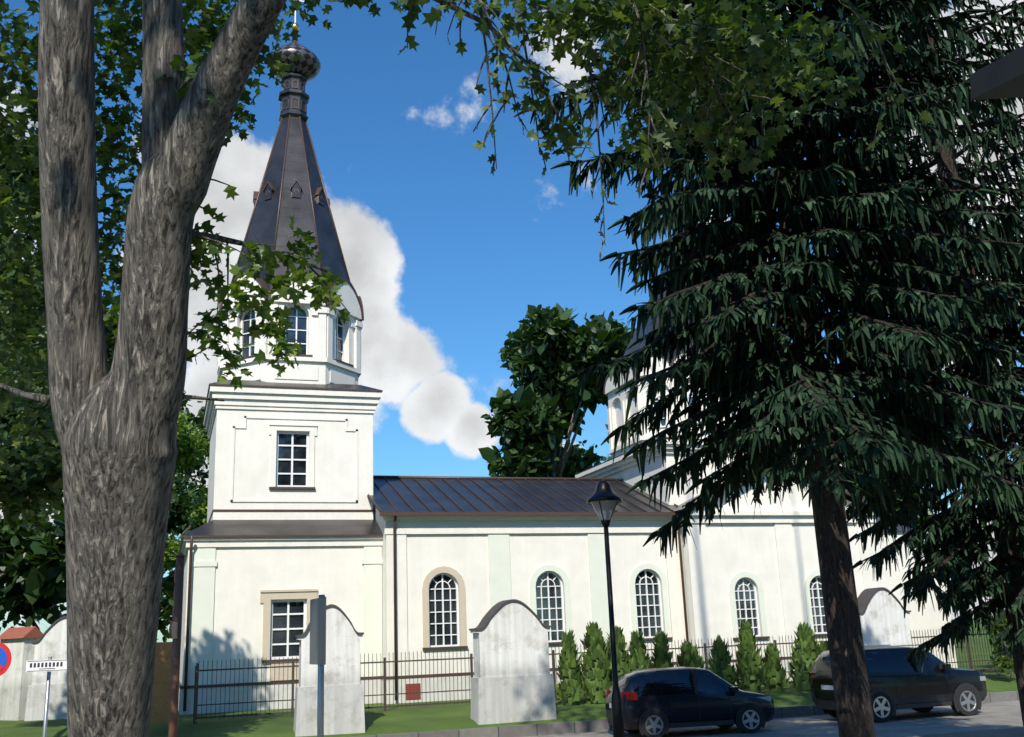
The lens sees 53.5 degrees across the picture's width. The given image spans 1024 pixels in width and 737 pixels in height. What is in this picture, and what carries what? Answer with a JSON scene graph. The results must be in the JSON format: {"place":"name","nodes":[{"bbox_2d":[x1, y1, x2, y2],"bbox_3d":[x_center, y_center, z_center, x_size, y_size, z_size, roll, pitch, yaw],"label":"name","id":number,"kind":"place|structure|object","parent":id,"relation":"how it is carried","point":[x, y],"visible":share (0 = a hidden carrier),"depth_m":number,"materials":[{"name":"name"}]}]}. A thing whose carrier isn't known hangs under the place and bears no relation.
{"place":"outdoors","nodes":[
{"label":"outdoors","id":0,"kind":"place"},
{"bbox_2d":[0,122,119,533],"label":"tree","id":1,"kind":"object","parent":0,"point":[16,498],"depth_m":21.29,"materials":[{"name":"green plant"}]},
{"bbox_2d":[373,504,381,520],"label":"wall","id":2,"kind":"structure","parent":0,"point":[376,516],"depth_m":33.97,"materials":[{"name":"white paint"}]},
{"bbox_2d":[0,619,1023,736],"bbox_3d":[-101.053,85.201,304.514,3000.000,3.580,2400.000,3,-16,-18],"label":"ground","id":3,"kind":"structure","parent":0,"point":[997,719],"depth_m":25.87,"materials":[{"name":"green plant"}]},
{"bbox_2d":[0,642,11,675],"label":"no parking sign","id":4,"kind":"object","parent":3,"relation":"on","point":[5,658],"visible":1,"depth_m":14.96,"materials":[{"name":"red metal"}]},
{"bbox_2d":[0,626,42,720],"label":"gate pillar","id":5,"kind":"structure","parent":3,"relation":"on","point":[15,679],"depth_m":30.50,"materials":[{"name":"paint"}]},
{"bbox_2d":[0,359,66,630],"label":"tree leaves","id":6,"kind":"object","parent":3,"relation":"on","point":[35,588],"depth_m":48.80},
{"bbox_2d":[24,616,66,720],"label":"wall pillar","id":7,"kind":"structure","parent":3,"relation":"on","point":[52,641],"depth_m":30.00,"materials":[{"name":"paint"}]},
{"bbox_2d":[26,656,66,736],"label":"street name sign","id":8,"kind":"object","parent":3,"relation":"on","point":[49,665],"visible":0.92,"depth_m":15.46,"materials":[{"name":"silver metal"}]},
{"bbox_2d":[150,642,171,723],"bbox_3d":[-8.932,7.914,25.420,1.000,2.250,0.120,3,-16,-18],"label":"wooden gate leaf","id":9,"kind":"object","parent":3,"relation":"on","point":[161,693],"visible":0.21,"depth_m":25.44,"materials":[{"name":"orange wood"}]},
{"bbox_2d":[168,552,184,736],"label":"pole","id":10,"kind":"object","parent":3,"relation":"on","point":[175,628],"visible":1,"depth_m":10.96,"materials":[{"name":"brown"}]},
{"bbox_2d":[157,390,209,641],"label":"tree leaves","id":11,"kind":"object","parent":3,"relation":"on","point":[178,515],"depth_m":70.39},
{"bbox_2d":[162,407,209,577],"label":"tree","id":12,"kind":"object","parent":3,"relation":"on","point":[190,449],"depth_m":42.26,"materials":[{"name":"green plant"}]},
{"bbox_2d":[179,546,382,685],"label":"church wall","id":13,"kind":"structure","parent":3,"relation":"on","point":[334,575],"depth_m":31.26,"materials":[{"name":"white paint"}]},
{"bbox_2d":[309,595,325,736],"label":"road sign post","id":14,"kind":"object","parent":3,"relation":"on","point":[318,631],"visible":1,"depth_m":9.36,"materials":[{"name":"silver metal"}]},
{"bbox_2d":[293,604,364,736],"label":"gate pylon","id":15,"kind":"object","parent":3,"relation":"on","point":[344,700],"visible":0.78,"depth_m":24.93,"materials":[{"name":"paint"}]},
{"bbox_2d":[0,0,931,736],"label":"tree","id":16,"kind":"object","parent":3,"relation":"on","point":[116,428],"depth_m":6.61,"materials":[{"name":"green plant"}]},
{"bbox_2d":[469,599,556,724],"bbox_3d":[-0.010,7.779,26.755,2.167,3.300,0.708,3,-16,-18],"label":"gate pylon","id":17,"kind":"object","parent":3,"relation":"on","point":[512,679],"visible":0.98,"depth_m":26.46,"materials":[{"name":"paint"}]},
{"bbox_2d":[375,518,673,675],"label":"nave","id":18,"kind":"structure","parent":3,"relation":"on","point":[465,556],"depth_m":33.07,"materials":[{"name":"white paint"}]},
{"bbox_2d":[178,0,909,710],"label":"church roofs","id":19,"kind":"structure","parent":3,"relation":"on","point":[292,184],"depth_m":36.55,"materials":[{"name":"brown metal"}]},
{"bbox_2d":[207,409,372,534],"bbox_3d":[-7.944,3.992,35.872,5.140,4.850,5.150,3,-16,-18],"label":"tower shaft","id":20,"kind":"object","parent":19,"relation":"on","point":[335,463],"visible":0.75,"depth_m":33.50,"materials":[{"name":"white paint"}]},
{"bbox_2d":[222,291,357,384],"bbox_3d":[-8.124,-0.300,37.031,4.720,3.550,4.720,3,-16,-18],"label":"belfry","id":21,"kind":"object","parent":19,"relation":"on","point":[267,373],"visible":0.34,"depth_m":35.11,"materials":[{"name":"white paint"}]},
{"bbox_2d":[608,376,734,457],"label":"drum","id":22,"kind":"object","parent":19,"relation":"on","point":[614,402],"visible":0.13,"depth_m":40.66,"materials":[{"name":"white paint"}]},
{"bbox_2d":[478,303,634,477],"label":"tree","id":23,"kind":"object","parent":3,"relation":"on","point":[526,424],"depth_m":57.05,"materials":[{"name":"green plant"}]},
{"bbox_2d":[555,629,586,704],"bbox_3d":[1.678,8.467,28.951,0.941,2.098,0.846,-1,-15,-4],"label":"thuja","id":24,"kind":"object","parent":3,"relation":"on","point":[569,687],"visible":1,"depth_m":28.73,"materials":[{"name":"green plant"}]},
{"bbox_2d":[562,440,602,466],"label":"tree leaves","id":25,"kind":"object","parent":3,"relation":"on","point":[584,451],"depth_m":97.06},
{"bbox_2d":[578,622,612,702],"bbox_3d":[2.476,8.442,29.355,1.427,2.291,1.378,3,-16,-18],"label":"thuja","id":26,"kind":"object","parent":3,"relation":"on","point":[596,665],"visible":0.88,"depth_m":28.99,"materials":[{"name":"green plant"}]},
{"bbox_2d":[193,627,1006,723],"bbox_3d":[6.239,8.973,30.401,30.060,1.770,1.730,3,-16,-18],"label":"churchyard fence","id":27,"kind":"object","parent":3,"relation":"on","point":[384,662],"visible":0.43,"depth_m":28.22,"materials":[{"name":"black metal"}]},
{"bbox_2d":[597,424,611,462],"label":"tree leaves","id":28,"kind":"object","parent":3,"relation":"on","point":[604,458],"depth_m":69.97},
{"bbox_2d":[586,480,624,736],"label":"street lamp","id":29,"kind":"object","parent":3,"relation":"on","point":[604,500],"visible":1,"depth_m":15.23,"materials":[{"name":"black metal"}]},
{"bbox_2d":[606,626,632,681],"bbox_3d":[3.061,8.577,29.647,1.329,2.133,1.167,3,-16,-18],"label":"thuja","id":30,"kind":"object","parent":3,"relation":"on","point":[622,656],"visible":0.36,"depth_m":29.53,"materials":[{"name":"green plant"}]},
{"bbox_2d":[626,629,652,670],"bbox_3d":[3.696,8.623,29.613,1.085,1.978,1.056,3,-16,-18],"label":"thuja","id":31,"kind":"object","parent":3,"relation":"on","point":[638,659],"visible":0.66,"depth_m":29.50,"materials":[{"name":"green plant"}]},
{"bbox_2d":[650,630,673,667],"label":"thuja","id":32,"kind":"object","parent":3,"relation":"on","point":[662,657],"visible":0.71,"depth_m":29.91,"materials":[{"name":"green plant"}]},
{"bbox_2d":[352,691,1018,736],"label":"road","id":33,"kind":"structure","parent":3,"relation":"on","point":[584,726],"depth_m":25.26,"materials":[{"name":"grey asphalt"}]},
{"bbox_2d":[605,667,774,736],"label":"hatchback car","id":34,"kind":"object","parent":3,"relation":"on","point":[658,702],"visible":0.91,"depth_m":23.64,"materials":[{"name":"black paint"}]},
{"bbox_2d":[674,639,705,668],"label":"thuja","id":35,"kind":"object","parent":3,"relation":"on","point":[688,656],"visible":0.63,"depth_m":30.24,"materials":[{"name":"green plant"}]},
{"bbox_2d":[706,635,744,689],"bbox_3d":[6.237,8.856,30.439,1.398,1.752,1.097,3,-16,-18],"label":"thuja","id":36,"kind":"object","parent":3,"relation":"on","point":[719,661],"visible":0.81,"depth_m":30.23,"materials":[{"name":"green plant"}]},
{"bbox_2d":[735,619,768,692],"bbox_3d":[7.181,8.724,30.925,1.062,2.182,0.957,-12,-17,31],"label":"thuja","id":37,"kind":"object","parent":3,"relation":"on","point":[752,675],"visible":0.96,"depth_m":30.66,"materials":[{"name":"green plant"}]},
{"bbox_2d":[514,0,1023,736],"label":"spruce","id":38,"kind":"object","parent":3,"relation":"on","point":[710,370],"depth_m":12.54,"materials":[{"name":"green plant"}]},
{"bbox_2d":[680,476,863,658],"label":"church wall","id":39,"kind":"structure","parent":3,"relation":"on","point":[734,549],"depth_m":35.33,"materials":[{"name":"white paint"}]},
{"bbox_2d":[762,642,788,690],"bbox_3d":[8.010,9.144,31.189,0.860,1.442,0.831,-13,-18,34],"label":"thuja","id":40,"kind":"object","parent":3,"relation":"on","point":[775,672],"visible":0.96,"depth_m":30.98,"materials":[{"name":"green plant"}]},
{"bbox_2d":[788,622,820,689],"bbox_3d":[9.155,8.851,31.431,1.380,2.043,1.240,-13,-18,36],"label":"thuja","id":41,"kind":"object","parent":3,"relation":"on","point":[804,657],"visible":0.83,"depth_m":31.20,"materials":[{"name":"green plant"}]},
{"bbox_2d":[819,639,828,652],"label":"thuja","id":42,"kind":"object","parent":3,"relation":"on","point":[824,646],"visible":0.17,"depth_m":31.71,"materials":[{"name":"green plant"}]},
{"bbox_2d":[857,587,911,646],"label":"wall pillar","id":43,"kind":"structure","parent":3,"relation":"on","point":[883,621],"depth_m":30.41,"materials":[{"name":"paint"}]},
{"bbox_2d":[808,644,986,722],"bbox_3d":[10.047,8.153,26.404,4.360,1.869,2.080,3,-16,-18],"label":"suv","id":44,"kind":"object","parent":3,"relation":"on","point":[896,680],"visible":0.81,"depth_m":25.68,"materials":[{"name":"black paint"}]},
{"bbox_2d":[843,457,992,570],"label":"tree leaves","id":45,"kind":"object","parent":3,"relation":"on","point":[918,523],"depth_m":60.06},
{"bbox_2d":[813,0,1023,726],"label":"spruce","id":46,"kind":"object","parent":3,"relation":"on","point":[961,600],"depth_m":16.33,"materials":[{"name":"green plant"}]},
{"bbox_2d":[970,45,1023,99],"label":"neighbour house eave","id":47,"kind":"object","parent":3,"relation":"on","point":[1002,77],"visible":1,"depth_m":8.56,"materials":[{"name":"grey"}]},
{"bbox_2d":[981,569,1014,677],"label":"hedge tree leaves","id":48,"kind":"object","parent":3,"relation":"on","point":[1004,664],"depth_m":32.54,"materials":[{"name":"green plant"}]},
{"bbox_2d":[991,552,1023,654],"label":"hedge tree leaves","id":49,"kind":"object","parent":3,"relation":"on","point":[1000,650],"visible":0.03,"depth_m":37.01,"materials":[{"name":"green plant"}]},
{"bbox_2d":[0,0,1023,641],"label":"sky","id":50,"kind":"structure","parent":0,"point":[444,255],"materials":[{"name":"blue"}]},
{"bbox_2d":[178,273,957,714],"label":"church","id":51,"kind":"structure","parent":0,"point":[292,467],"depth_m":33.76,"materials":[{"name":"white paint"}]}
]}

